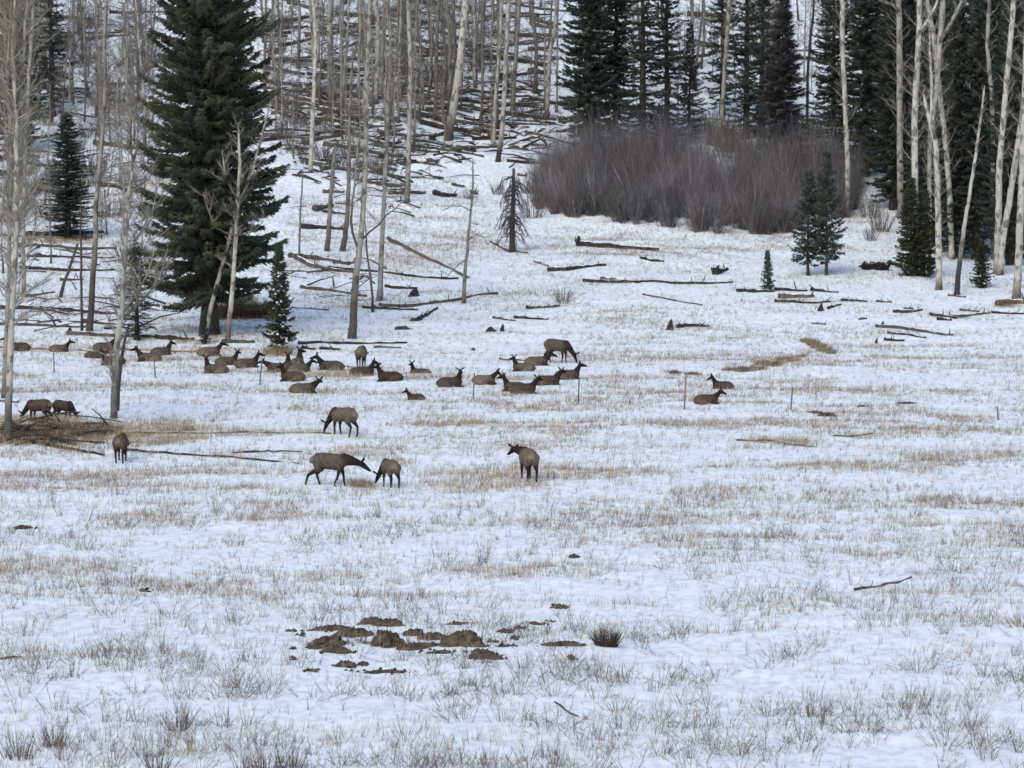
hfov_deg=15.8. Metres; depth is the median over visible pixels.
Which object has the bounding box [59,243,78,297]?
dead tree
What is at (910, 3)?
spruce tree
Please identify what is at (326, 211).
fallen log
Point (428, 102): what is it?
fallen log
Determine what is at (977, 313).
fallen log
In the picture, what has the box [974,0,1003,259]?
aspen tree
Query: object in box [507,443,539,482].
elk
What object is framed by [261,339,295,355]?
grass tuft
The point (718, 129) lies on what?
bare shrub
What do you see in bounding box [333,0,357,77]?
aspen tree
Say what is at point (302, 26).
fallen log
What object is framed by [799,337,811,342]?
grass tuft
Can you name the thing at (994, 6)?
spruce tree
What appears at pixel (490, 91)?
bare sapling
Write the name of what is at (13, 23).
aspen tree
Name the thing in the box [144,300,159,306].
fallen log
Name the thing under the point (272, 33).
aspen tree
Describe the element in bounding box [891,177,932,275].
spruce tree
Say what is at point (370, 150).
fallen log
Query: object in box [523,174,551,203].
bare shrub
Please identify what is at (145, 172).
bare sapling
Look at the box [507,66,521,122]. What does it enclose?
bare sapling
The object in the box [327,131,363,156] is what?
bare shrub
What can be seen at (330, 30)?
aspen tree
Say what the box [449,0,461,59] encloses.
aspen tree
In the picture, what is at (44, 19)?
aspen tree
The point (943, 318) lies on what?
fallen log
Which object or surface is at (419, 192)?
fallen log
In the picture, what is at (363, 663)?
soil mound
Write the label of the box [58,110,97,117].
fallen log
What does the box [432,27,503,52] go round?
fallen log
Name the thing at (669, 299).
fallen log
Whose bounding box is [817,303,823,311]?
tree stump
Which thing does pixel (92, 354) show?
elk
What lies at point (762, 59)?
spruce tree
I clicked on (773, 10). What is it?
aspen tree
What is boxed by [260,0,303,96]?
aspen tree
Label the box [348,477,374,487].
grass tuft
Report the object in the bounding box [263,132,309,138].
fallen log
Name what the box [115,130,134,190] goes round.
bare sapling
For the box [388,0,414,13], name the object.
bare shrub
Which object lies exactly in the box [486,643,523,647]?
soil mound
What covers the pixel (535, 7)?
fallen log
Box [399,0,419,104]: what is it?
aspen tree
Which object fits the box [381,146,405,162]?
bare shrub
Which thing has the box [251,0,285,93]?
aspen tree
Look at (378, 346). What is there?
fallen log
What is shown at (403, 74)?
aspen tree
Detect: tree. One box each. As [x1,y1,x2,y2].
[0,0,50,149]
[0,0,55,397]
[0,0,58,296]
[0,0,69,435]
[0,70,21,195]
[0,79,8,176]
[0,137,13,272]
[13,80,35,174]
[30,0,76,115]
[34,2,48,70]
[36,0,65,66]
[36,3,48,54]
[36,114,102,238]
[38,81,59,205]
[43,111,58,263]
[47,0,82,132]
[57,0,87,99]
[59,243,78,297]
[60,0,80,131]
[62,0,102,97]
[63,0,86,104]
[71,0,92,49]
[73,99,84,178]
[73,194,90,330]
[74,0,99,120]
[75,0,91,35]
[80,92,180,418]
[81,0,115,115]
[81,0,131,331]
[85,0,109,120]
[88,0,102,69]
[89,1,107,122]
[93,68,111,183]
[93,149,107,238]
[95,144,116,234]
[96,0,120,139]
[105,59,125,183]
[106,0,147,149]
[107,0,167,144]
[107,113,138,235]
[109,0,155,144]
[111,1,126,125]
[116,2,142,139]
[117,0,151,101]
[117,325,129,410]
[119,240,158,339]
[120,0,155,89]
[125,0,154,66]
[126,0,290,334]
[134,0,154,64]
[134,0,161,50]
[134,134,145,248]
[135,1,155,61]
[144,2,162,130]
[146,0,158,67]
[187,113,270,338]
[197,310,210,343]
[206,103,271,334]
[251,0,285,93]
[256,0,276,42]
[258,0,280,64]
[258,241,298,349]
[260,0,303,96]
[267,0,279,64]
[267,3,283,127]
[271,0,279,37]
[271,42,291,132]
[286,0,325,68]
[287,76,297,158]
[291,0,339,97]
[301,0,324,172]
[308,0,349,99]
[310,0,332,105]
[316,0,325,58]
[319,0,338,98]
[320,60,342,133]
[324,145,336,251]
[327,0,366,116]
[328,0,347,139]
[330,1,354,125]
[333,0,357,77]
[334,0,352,37]
[334,1,374,98]
[337,0,405,338]
[339,47,350,139]
[339,48,356,251]
[351,78,357,142]
[352,0,372,56]
[353,31,378,162]
[354,42,363,142]
[355,3,383,114]
[357,0,374,106]
[361,0,385,104]
[370,11,396,138]
[371,0,407,116]
[373,6,396,88]
[376,73,393,300]
[378,0,389,99]
[379,0,414,101]
[379,40,411,152]
[381,0,400,129]
[382,41,396,125]
[386,0,413,65]
[388,0,406,55]
[388,0,407,122]
[393,6,412,75]
[394,0,419,202]
[398,0,414,84]
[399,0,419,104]
[401,21,431,147]
[402,0,434,88]
[404,0,423,102]
[410,0,430,110]
[411,0,435,121]
[419,0,442,87]
[419,0,454,119]
[421,0,441,65]
[424,0,443,100]
[424,0,456,100]
[427,0,467,112]
[436,0,467,76]
[438,0,459,95]
[440,0,460,50]
[441,157,490,302]
[443,0,481,140]
[445,0,461,81]
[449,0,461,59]
[452,0,475,110]
[464,0,495,87]
[466,0,486,85]
[471,0,491,36]
[471,0,491,38]
[472,0,489,135]
[478,0,510,71]
[480,0,505,144]
[484,0,510,129]
[486,0,516,54]
[492,0,515,161]
[504,0,516,41]
[504,0,533,110]
[511,0,550,93]
[529,0,537,24]
[536,2,549,107]
[542,0,561,49]
[544,0,567,119]
[550,0,565,112]
[551,0,624,149]
[598,0,639,136]
[610,0,673,143]
[621,3,635,66]
[624,0,645,95]
[633,1,656,56]
[635,0,684,92]
[646,0,690,144]
[673,22,707,142]
[684,0,700,19]
[685,0,711,84]
[690,0,711,89]
[691,0,718,68]
[694,5,713,53]
[700,0,741,115]
[708,0,737,142]
[721,0,768,137]
[734,0,792,147]
[750,0,770,42]
[759,250,776,289]
[765,0,776,125]
[786,169,824,275]
[796,0,798,20]
[798,0,810,81]
[800,1,818,60]
[803,0,857,161]
[804,0,814,126]
[806,0,828,33]
[806,149,847,274]
[813,0,831,42]
[819,0,827,51]
[827,0,858,217]
[830,0,892,176]
[858,8,911,143]
[859,0,921,210]
[878,0,913,218]
[883,0,922,152]
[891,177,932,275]
[892,0,938,273]
[898,0,964,244]
[903,0,942,158]
[910,190,942,276]
[912,2,951,289]
[918,0,955,157]
[918,0,968,272]
[922,0,968,259]
[931,0,981,257]
[940,0,988,231]
[943,0,998,259]
[953,81,986,296]
[966,0,1008,217]
[969,239,994,288]
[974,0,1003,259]
[976,0,1023,264]
[980,1,1023,237]
[984,0,1023,273]
[991,3,1004,81]
[996,40,1022,275]
[1007,0,1023,298]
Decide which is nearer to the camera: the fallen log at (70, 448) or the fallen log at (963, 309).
the fallen log at (70, 448)
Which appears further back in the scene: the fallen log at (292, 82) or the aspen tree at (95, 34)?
the fallen log at (292, 82)
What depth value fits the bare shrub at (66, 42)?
373.25 m
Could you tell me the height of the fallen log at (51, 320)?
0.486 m
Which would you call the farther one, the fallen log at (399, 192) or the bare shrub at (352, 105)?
the bare shrub at (352, 105)
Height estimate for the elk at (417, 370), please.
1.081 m
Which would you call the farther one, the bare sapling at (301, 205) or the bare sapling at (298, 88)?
the bare sapling at (298, 88)
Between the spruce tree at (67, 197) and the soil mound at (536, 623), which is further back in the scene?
the spruce tree at (67, 197)
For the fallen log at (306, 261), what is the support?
on the ground at (786, 676)
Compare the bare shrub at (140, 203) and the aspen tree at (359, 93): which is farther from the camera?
the aspen tree at (359, 93)
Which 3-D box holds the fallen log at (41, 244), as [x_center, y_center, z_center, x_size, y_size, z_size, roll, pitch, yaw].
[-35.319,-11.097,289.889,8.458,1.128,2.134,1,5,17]
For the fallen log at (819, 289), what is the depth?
265.24 m
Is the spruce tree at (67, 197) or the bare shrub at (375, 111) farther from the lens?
the bare shrub at (375, 111)
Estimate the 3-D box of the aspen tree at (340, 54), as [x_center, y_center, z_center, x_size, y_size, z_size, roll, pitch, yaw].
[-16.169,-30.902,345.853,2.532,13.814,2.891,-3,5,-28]
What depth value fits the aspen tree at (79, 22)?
377.29 m
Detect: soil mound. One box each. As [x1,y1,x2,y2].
[285,628,303,631]
[295,631,305,636]
[302,668,320,671]
[305,644,325,649]
[307,624,351,631]
[307,635,354,646]
[318,644,356,653]
[331,660,356,667]
[333,626,375,638]
[344,667,415,674]
[356,616,381,625]
[357,661,368,665]
[371,629,415,646]
[375,618,412,626]
[393,641,436,650]
[401,628,424,635]
[415,632,445,640]
[418,649,467,653]
[435,629,485,647]
[445,620,472,624]
[467,649,507,659]
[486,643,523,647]
[496,627,514,632]
[522,621,548,625]
[537,641,587,647]
[551,604,569,608]
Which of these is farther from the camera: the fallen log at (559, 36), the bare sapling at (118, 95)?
the fallen log at (559, 36)
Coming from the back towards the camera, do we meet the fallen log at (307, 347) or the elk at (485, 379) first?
the fallen log at (307, 347)
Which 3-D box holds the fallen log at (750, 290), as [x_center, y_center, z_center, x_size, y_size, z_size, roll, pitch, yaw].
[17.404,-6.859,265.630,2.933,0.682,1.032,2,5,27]
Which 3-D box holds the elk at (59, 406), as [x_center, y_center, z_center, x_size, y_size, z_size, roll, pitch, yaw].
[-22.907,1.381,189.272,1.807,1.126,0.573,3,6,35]
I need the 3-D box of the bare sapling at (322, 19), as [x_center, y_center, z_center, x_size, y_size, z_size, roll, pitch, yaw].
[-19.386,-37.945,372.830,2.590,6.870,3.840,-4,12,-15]
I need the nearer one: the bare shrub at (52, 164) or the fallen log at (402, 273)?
the fallen log at (402, 273)
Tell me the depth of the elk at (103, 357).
225.14 m
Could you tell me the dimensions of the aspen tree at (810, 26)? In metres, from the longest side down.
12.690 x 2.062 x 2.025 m
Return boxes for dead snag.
[493,168,529,254]
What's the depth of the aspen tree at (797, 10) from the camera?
382.04 m
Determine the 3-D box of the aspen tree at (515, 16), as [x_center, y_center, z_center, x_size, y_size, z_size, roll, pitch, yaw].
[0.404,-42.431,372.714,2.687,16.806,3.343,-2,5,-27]
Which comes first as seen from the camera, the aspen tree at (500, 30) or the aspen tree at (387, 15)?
the aspen tree at (500, 30)
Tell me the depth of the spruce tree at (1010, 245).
282.48 m
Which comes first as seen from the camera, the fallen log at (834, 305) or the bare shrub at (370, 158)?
the fallen log at (834, 305)
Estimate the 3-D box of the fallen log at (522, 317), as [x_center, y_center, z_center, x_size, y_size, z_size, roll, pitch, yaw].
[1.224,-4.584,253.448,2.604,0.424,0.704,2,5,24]
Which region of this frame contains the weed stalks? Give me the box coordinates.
[0,479,1023,767]
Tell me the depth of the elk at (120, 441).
166.53 m
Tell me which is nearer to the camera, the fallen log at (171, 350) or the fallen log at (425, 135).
the fallen log at (171, 350)
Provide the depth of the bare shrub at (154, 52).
368.44 m
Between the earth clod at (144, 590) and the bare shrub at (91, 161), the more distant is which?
the bare shrub at (91, 161)
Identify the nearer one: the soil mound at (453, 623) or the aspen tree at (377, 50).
the soil mound at (453, 623)
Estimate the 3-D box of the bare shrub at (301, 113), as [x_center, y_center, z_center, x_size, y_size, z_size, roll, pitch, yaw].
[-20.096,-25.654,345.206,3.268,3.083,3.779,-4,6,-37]
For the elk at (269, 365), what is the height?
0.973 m
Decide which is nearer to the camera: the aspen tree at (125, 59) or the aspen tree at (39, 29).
the aspen tree at (125, 59)
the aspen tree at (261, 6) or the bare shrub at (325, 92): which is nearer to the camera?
the bare shrub at (325, 92)
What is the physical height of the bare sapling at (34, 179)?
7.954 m
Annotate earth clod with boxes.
[14,524,37,529]
[138,587,153,591]
[394,325,412,329]
[568,553,579,558]
[817,412,835,416]
[895,402,918,403]
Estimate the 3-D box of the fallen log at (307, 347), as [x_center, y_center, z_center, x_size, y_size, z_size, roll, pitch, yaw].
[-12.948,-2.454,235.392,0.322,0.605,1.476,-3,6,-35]
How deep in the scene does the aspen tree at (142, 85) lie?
335.93 m
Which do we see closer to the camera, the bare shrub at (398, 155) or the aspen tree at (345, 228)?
the aspen tree at (345, 228)
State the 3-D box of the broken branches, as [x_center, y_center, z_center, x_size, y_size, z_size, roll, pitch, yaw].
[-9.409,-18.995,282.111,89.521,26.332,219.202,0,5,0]
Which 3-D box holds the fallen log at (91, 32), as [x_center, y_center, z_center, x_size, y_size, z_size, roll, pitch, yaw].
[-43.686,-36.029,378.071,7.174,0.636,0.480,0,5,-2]
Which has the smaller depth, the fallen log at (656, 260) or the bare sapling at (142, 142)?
the fallen log at (656, 260)
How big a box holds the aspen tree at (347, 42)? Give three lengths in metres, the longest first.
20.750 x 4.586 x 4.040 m
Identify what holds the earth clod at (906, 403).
on the ground at (786, 676)
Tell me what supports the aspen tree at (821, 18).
on the ground at (786, 676)
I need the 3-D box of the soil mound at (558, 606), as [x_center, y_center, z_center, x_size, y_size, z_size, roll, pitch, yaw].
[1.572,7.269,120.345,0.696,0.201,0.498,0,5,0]
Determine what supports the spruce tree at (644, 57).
on the ground at (786, 676)
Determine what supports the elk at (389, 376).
on the ground at (786, 676)
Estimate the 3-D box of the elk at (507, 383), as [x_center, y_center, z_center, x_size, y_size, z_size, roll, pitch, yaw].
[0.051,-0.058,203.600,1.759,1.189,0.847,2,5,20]
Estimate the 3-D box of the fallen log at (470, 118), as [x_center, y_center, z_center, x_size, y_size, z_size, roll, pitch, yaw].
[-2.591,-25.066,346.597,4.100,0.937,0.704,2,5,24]
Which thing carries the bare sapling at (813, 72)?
on the ground at (786, 676)
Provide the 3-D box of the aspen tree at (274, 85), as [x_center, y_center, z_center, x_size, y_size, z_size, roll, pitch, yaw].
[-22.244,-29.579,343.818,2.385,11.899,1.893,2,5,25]
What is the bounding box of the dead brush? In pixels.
[217,302,270,319]
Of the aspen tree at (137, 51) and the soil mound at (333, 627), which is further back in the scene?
the aspen tree at (137, 51)
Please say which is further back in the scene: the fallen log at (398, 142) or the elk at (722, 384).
the fallen log at (398, 142)
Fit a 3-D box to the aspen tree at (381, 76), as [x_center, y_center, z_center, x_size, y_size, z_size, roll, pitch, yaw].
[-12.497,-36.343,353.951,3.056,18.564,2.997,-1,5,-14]
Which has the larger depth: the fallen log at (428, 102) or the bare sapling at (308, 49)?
the bare sapling at (308, 49)
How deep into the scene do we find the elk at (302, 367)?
219.35 m
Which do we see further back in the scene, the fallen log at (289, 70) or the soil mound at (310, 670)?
the fallen log at (289, 70)
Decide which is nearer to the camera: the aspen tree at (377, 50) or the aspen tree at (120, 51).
the aspen tree at (120, 51)
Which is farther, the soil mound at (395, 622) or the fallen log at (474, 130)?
the fallen log at (474, 130)
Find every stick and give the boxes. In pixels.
[554,701,578,716]
[736,439,815,446]
[833,432,872,436]
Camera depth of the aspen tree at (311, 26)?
354.94 m
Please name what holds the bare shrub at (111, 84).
on the ground at (786, 676)
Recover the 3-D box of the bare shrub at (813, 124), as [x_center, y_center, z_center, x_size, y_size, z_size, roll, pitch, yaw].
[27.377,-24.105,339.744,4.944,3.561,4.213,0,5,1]
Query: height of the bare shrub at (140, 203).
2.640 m
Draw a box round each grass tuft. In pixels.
[0,722,44,760]
[37,715,80,747]
[136,740,181,767]
[159,700,203,730]
[232,737,292,767]
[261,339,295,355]
[266,733,313,767]
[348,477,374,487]
[588,621,624,647]
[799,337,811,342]
[805,339,821,344]
[809,341,828,348]
[817,344,833,351]
[824,349,837,353]
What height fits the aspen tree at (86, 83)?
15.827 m
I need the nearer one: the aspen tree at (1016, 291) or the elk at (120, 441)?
the elk at (120, 441)
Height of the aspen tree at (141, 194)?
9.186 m
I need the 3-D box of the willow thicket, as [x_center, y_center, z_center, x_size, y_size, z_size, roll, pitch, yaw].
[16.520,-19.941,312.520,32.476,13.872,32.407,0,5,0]
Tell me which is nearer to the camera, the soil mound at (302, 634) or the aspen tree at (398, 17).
the soil mound at (302, 634)
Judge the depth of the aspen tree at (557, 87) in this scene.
348.98 m
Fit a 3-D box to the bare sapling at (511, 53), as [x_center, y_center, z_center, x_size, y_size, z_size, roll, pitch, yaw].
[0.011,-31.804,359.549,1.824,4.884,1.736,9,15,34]
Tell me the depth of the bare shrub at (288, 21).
378.87 m
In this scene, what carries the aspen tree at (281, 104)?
on the ground at (786, 676)
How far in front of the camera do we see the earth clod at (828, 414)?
188.91 m
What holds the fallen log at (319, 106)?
on the ground at (786, 676)
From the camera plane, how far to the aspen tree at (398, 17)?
366.44 m
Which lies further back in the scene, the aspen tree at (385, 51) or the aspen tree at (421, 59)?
the aspen tree at (385, 51)
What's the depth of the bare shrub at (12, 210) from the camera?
304.31 m
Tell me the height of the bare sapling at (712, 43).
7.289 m
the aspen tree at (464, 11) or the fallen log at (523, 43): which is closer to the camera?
the aspen tree at (464, 11)
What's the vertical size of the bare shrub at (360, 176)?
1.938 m
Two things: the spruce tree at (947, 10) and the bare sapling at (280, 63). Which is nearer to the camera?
the spruce tree at (947, 10)
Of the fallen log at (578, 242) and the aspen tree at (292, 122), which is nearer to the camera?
the fallen log at (578, 242)
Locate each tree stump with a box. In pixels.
[408,288,419,296]
[486,327,496,331]
[666,319,673,329]
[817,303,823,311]
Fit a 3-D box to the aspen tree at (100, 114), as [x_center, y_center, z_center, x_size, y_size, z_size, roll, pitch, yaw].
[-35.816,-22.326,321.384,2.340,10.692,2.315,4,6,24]
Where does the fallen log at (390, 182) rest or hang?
on the ground at (786, 676)
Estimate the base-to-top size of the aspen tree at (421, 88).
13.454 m
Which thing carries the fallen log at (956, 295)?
on the ground at (786, 676)
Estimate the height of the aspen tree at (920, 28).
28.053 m
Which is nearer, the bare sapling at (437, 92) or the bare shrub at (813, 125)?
the bare shrub at (813, 125)
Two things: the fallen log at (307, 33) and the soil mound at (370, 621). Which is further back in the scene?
the fallen log at (307, 33)
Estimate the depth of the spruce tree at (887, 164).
310.42 m
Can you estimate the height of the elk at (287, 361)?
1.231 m
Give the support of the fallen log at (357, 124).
on the ground at (786, 676)
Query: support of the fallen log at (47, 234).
on the ground at (786, 676)
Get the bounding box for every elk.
[0,337,30,351]
[18,399,52,417]
[48,338,75,351]
[52,400,80,417]
[84,349,111,358]
[92,335,121,349]
[96,346,125,364]
[112,433,129,463]
[129,345,161,361]
[150,338,176,355]
[196,340,228,356]
[202,354,228,373]
[214,348,240,364]
[233,350,265,368]
[256,357,288,371]
[276,361,305,381]
[284,351,291,365]
[288,357,317,371]
[289,376,322,393]
[290,345,305,363]
[305,452,370,486]
[309,352,344,370]
[320,407,358,436]
[349,357,380,375]
[354,345,368,366]
[372,458,400,487]
[373,362,403,381]
[402,388,424,399]
[409,360,430,373]
[436,367,464,386]
[471,368,501,384]
[497,372,521,391]
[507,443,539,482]
[508,374,542,393]
[509,354,535,371]
[524,350,557,365]
[536,367,565,385]
[543,339,579,362]
[554,360,587,379]
[693,387,726,404]
[707,373,733,388]
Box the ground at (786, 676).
[0,0,1023,767]
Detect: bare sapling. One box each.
[26,134,49,225]
[27,145,44,194]
[36,3,65,77]
[81,26,95,79]
[84,33,111,105]
[86,66,108,142]
[90,56,118,130]
[91,116,125,194]
[99,18,118,96]
[106,62,125,124]
[113,0,131,49]
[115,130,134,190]
[129,42,140,100]
[132,120,146,163]
[133,125,155,236]
[137,94,154,162]
[141,31,157,93]
[149,145,165,191]
[269,5,294,95]
[273,0,284,39]
[275,42,286,79]
[277,67,294,127]
[283,18,299,68]
[290,27,307,77]
[291,76,302,124]
[298,166,305,255]
[299,20,310,71]
[316,0,326,39]
[319,72,337,134]
[333,3,342,54]
[364,222,373,311]
[390,74,406,122]
[397,23,426,121]
[410,1,425,36]
[428,67,448,123]
[431,26,460,105]
[431,49,456,145]
[456,1,472,36]
[465,8,481,70]
[467,3,481,61]
[467,10,489,62]
[477,66,500,141]
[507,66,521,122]
[508,36,517,77]
[525,28,539,82]
[537,15,549,68]
[669,0,684,70]
[669,12,685,102]
[675,8,689,48]
[677,24,688,71]
[703,0,720,56]
[704,5,718,73]
[728,22,743,97]
[791,14,803,61]
[807,47,822,91]
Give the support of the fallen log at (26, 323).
on the ground at (786, 676)
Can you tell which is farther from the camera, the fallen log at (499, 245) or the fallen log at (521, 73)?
the fallen log at (521, 73)
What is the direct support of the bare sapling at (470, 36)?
on the ground at (786, 676)
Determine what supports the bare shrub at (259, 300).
on the ground at (786, 676)
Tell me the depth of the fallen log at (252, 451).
171.00 m
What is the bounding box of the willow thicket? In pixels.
[521,83,882,234]
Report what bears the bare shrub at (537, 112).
on the ground at (786, 676)
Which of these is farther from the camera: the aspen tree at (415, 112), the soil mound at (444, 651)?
the aspen tree at (415, 112)
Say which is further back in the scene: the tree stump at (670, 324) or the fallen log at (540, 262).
the fallen log at (540, 262)
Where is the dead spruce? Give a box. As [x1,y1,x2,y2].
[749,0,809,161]
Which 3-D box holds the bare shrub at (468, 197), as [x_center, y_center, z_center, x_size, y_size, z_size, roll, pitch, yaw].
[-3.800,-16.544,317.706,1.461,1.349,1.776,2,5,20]
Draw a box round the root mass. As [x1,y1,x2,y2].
[858,260,892,270]
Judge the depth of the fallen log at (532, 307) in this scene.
259.48 m
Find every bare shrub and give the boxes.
[0,199,28,222]
[13,166,57,194]
[20,194,59,217]
[34,103,63,125]
[36,53,67,79]
[40,154,71,172]
[50,170,95,192]
[55,71,81,99]
[57,26,79,48]
[58,21,86,47]
[64,39,102,63]
[70,48,90,66]
[70,170,95,195]
[73,143,118,173]
[74,113,99,137]
[74,129,88,149]
[75,3,110,28]
[81,160,107,185]
[89,190,135,217]
[90,75,118,93]
[106,85,135,108]
[109,231,158,258]
[109,273,134,296]
[110,45,135,66]
[113,161,139,185]
[117,54,150,79]
[123,94,147,113]
[126,189,168,218]
[129,247,167,278]
[140,37,171,62]
[217,304,227,320]
[250,295,267,303]
[255,7,296,26]
[259,84,294,108]
[261,64,288,85]
[262,111,297,139]
[270,84,311,110]
[277,95,319,125]
[278,124,309,153]
[283,73,322,96]
[290,138,325,164]
[297,108,335,134]
[302,76,339,100]
[305,130,340,159]
[317,93,346,115]
[322,145,355,167]
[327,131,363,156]
[330,94,361,113]
[334,65,355,87]
[345,27,375,51]
[345,160,368,179]
[352,146,382,167]
[357,99,395,122]
[362,2,389,22]
[373,156,402,175]
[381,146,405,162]
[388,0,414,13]
[389,179,404,194]
[411,133,431,153]
[416,53,452,81]
[459,186,475,198]
[463,52,489,72]
[485,18,504,37]
[489,178,507,194]
[490,26,520,42]
[491,64,510,83]
[501,94,553,121]
[510,167,535,192]
[516,192,553,218]
[521,71,541,84]
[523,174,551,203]
[548,286,572,302]
[682,112,712,133]
[693,104,741,137]
[695,110,739,145]
[699,110,744,145]
[705,114,755,151]
[707,115,753,152]
[711,127,759,158]
[720,126,759,152]
[795,111,823,137]
[801,110,829,143]
[856,190,888,218]
[862,225,880,240]
[866,203,897,231]
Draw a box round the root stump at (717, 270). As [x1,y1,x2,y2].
[711,264,728,274]
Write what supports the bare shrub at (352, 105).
on the ground at (786, 676)
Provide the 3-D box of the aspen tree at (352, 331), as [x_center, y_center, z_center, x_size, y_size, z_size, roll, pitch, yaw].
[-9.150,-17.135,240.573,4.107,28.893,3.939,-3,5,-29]
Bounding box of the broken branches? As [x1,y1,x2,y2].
[0,0,849,444]
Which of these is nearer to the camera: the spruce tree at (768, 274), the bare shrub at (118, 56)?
the spruce tree at (768, 274)
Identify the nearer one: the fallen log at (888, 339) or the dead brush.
the fallen log at (888, 339)
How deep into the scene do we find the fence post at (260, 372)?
208.90 m
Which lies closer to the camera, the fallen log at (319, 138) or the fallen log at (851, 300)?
the fallen log at (851, 300)
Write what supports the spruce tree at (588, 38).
on the ground at (786, 676)
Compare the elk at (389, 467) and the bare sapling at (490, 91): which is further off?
the bare sapling at (490, 91)
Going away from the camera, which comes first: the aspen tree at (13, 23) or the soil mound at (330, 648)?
the soil mound at (330, 648)
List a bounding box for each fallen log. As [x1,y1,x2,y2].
[0,302,114,314]
[0,319,85,327]
[0,345,87,351]
[3,424,115,433]
[17,438,104,455]
[18,237,116,249]
[19,251,113,257]
[20,265,112,270]
[25,230,103,236]
[27,290,54,296]
[29,132,80,138]
[30,305,69,314]
[34,253,49,257]
[37,317,69,322]
[53,15,101,21]
[53,31,120,33]
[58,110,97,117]
[60,271,83,280]
[66,331,154,337]
[80,32,128,39]
[83,318,116,324]
[93,139,152,148]
[101,181,135,191]
[111,10,164,13]
[116,427,330,433]
[120,348,194,351]
[127,448,298,463]
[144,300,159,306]
[155,329,194,340]
[223,338,254,342]
[231,450,302,452]
[248,61,304,74]
[250,130,319,141]
[255,15,309,25]
[258,127,301,132]
[259,78,300,86]
[260,86,310,92]
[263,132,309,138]
[268,30,287,36]
[274,100,317,105]
[275,54,311,61]
[281,37,310,46]
[282,25,307,29]
[285,0,324,9]
[288,250,350,264]
[292,53,343,62]
[294,127,363,132]
[294,255,353,272]
[295,95,358,110]
[298,340,406,344]
[300,285,366,296]
[301,223,343,229]
[302,131,343,144]
[302,343,315,349]
[304,29,338,36]
[307,71,363,75]
[307,155,381,174]
[309,264,458,278]
[312,203,333,210]
[315,117,368,125]
[317,105,357,114]
[319,159,338,170]
[319,344,339,349]
[321,23,392,28]
[322,62,356,72]
[322,183,343,192]
[322,209,344,213]
[323,91,386,97]
[323,141,402,156]
[324,24,380,41]
[334,128,383,144]
[335,9,415,25]
[338,119,363,127]
[343,115,400,120]
[362,304,417,309]
[368,94,426,99]
[371,24,411,28]
[373,345,400,347]
[376,128,415,136]
[376,177,401,186]
[379,287,497,307]
[384,144,433,152]
[384,284,416,288]
[386,236,469,278]
[388,190,414,194]
[389,136,401,145]
[397,107,499,128]
[400,113,445,123]
[401,87,480,99]
[402,188,425,193]
[403,36,442,44]
[410,0,475,10]
[410,307,437,320]
[411,144,438,148]
[414,18,430,23]
[415,136,452,146]
[416,97,438,104]
[416,98,472,112]
[416,134,437,136]
[420,118,490,133]
[424,157,441,161]
[425,103,473,109]
[429,127,477,137]
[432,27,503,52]
[432,189,456,196]
[436,147,483,156]
[451,182,464,186]
[456,14,510,24]
[456,142,497,148]
[457,105,473,109]
[459,96,487,103]
[460,88,493,93]
[462,119,537,123]
[463,126,499,133]
[464,115,492,120]
[466,104,555,120]
[467,52,526,58]
[467,127,490,133]
[472,132,516,140]
[483,94,534,99]
[485,14,538,18]
[490,240,527,253]
[492,84,541,92]
[492,316,515,320]
[493,30,571,37]
[496,38,547,45]
[499,71,530,76]
[499,102,542,104]
[507,159,537,163]
[509,121,545,125]
[511,12,549,15]
[513,3,573,11]
[513,315,548,319]
[518,56,546,65]
[519,32,547,39]
[519,32,582,36]
[525,127,571,144]
[525,302,560,308]
[527,65,551,73]
[528,44,556,49]
[529,94,568,105]
[531,15,560,24]
[532,260,548,266]
[536,23,552,28]
[547,261,605,271]
[575,236,658,250]
[582,275,732,283]
[600,276,630,282]
[639,255,651,260]
[642,293,702,304]
[651,259,663,261]
[673,52,715,57]
[675,321,708,327]
[687,8,738,17]
[694,39,737,50]
[736,286,773,292]
[774,281,807,291]
[774,295,832,303]
[778,289,814,298]
[810,286,838,292]
[827,303,841,308]
[841,298,867,301]
[854,576,911,590]
[875,324,952,335]
[876,297,891,302]
[883,336,904,340]
[887,331,926,337]
[892,305,922,312]
[929,310,956,318]
[936,315,953,320]
[947,294,965,297]
[951,306,989,316]
[959,307,979,311]
[991,309,1023,313]
[995,292,1023,305]
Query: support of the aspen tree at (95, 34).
on the ground at (786, 676)
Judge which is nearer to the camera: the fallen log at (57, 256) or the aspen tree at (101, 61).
the fallen log at (57, 256)
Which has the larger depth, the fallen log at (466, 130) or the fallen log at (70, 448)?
the fallen log at (466, 130)
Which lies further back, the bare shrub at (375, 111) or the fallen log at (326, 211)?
the bare shrub at (375, 111)
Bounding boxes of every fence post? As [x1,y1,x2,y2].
[53,353,54,372]
[259,360,262,384]
[473,373,474,398]
[578,380,579,402]
[684,375,686,409]
[790,387,792,409]
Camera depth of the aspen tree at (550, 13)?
366.91 m
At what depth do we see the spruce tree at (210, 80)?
240.86 m
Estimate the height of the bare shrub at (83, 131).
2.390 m
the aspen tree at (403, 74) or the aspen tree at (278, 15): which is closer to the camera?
the aspen tree at (403, 74)
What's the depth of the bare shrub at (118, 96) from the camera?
353.10 m
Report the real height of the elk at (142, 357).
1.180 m
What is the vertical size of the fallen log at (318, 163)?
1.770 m
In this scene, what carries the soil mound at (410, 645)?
on the ground at (786, 676)
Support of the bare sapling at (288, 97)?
on the ground at (786, 676)
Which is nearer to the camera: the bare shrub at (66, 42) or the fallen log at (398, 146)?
the fallen log at (398, 146)
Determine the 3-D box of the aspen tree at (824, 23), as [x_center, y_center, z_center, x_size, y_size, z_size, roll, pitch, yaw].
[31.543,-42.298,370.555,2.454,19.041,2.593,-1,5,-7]
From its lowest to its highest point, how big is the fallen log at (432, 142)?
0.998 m

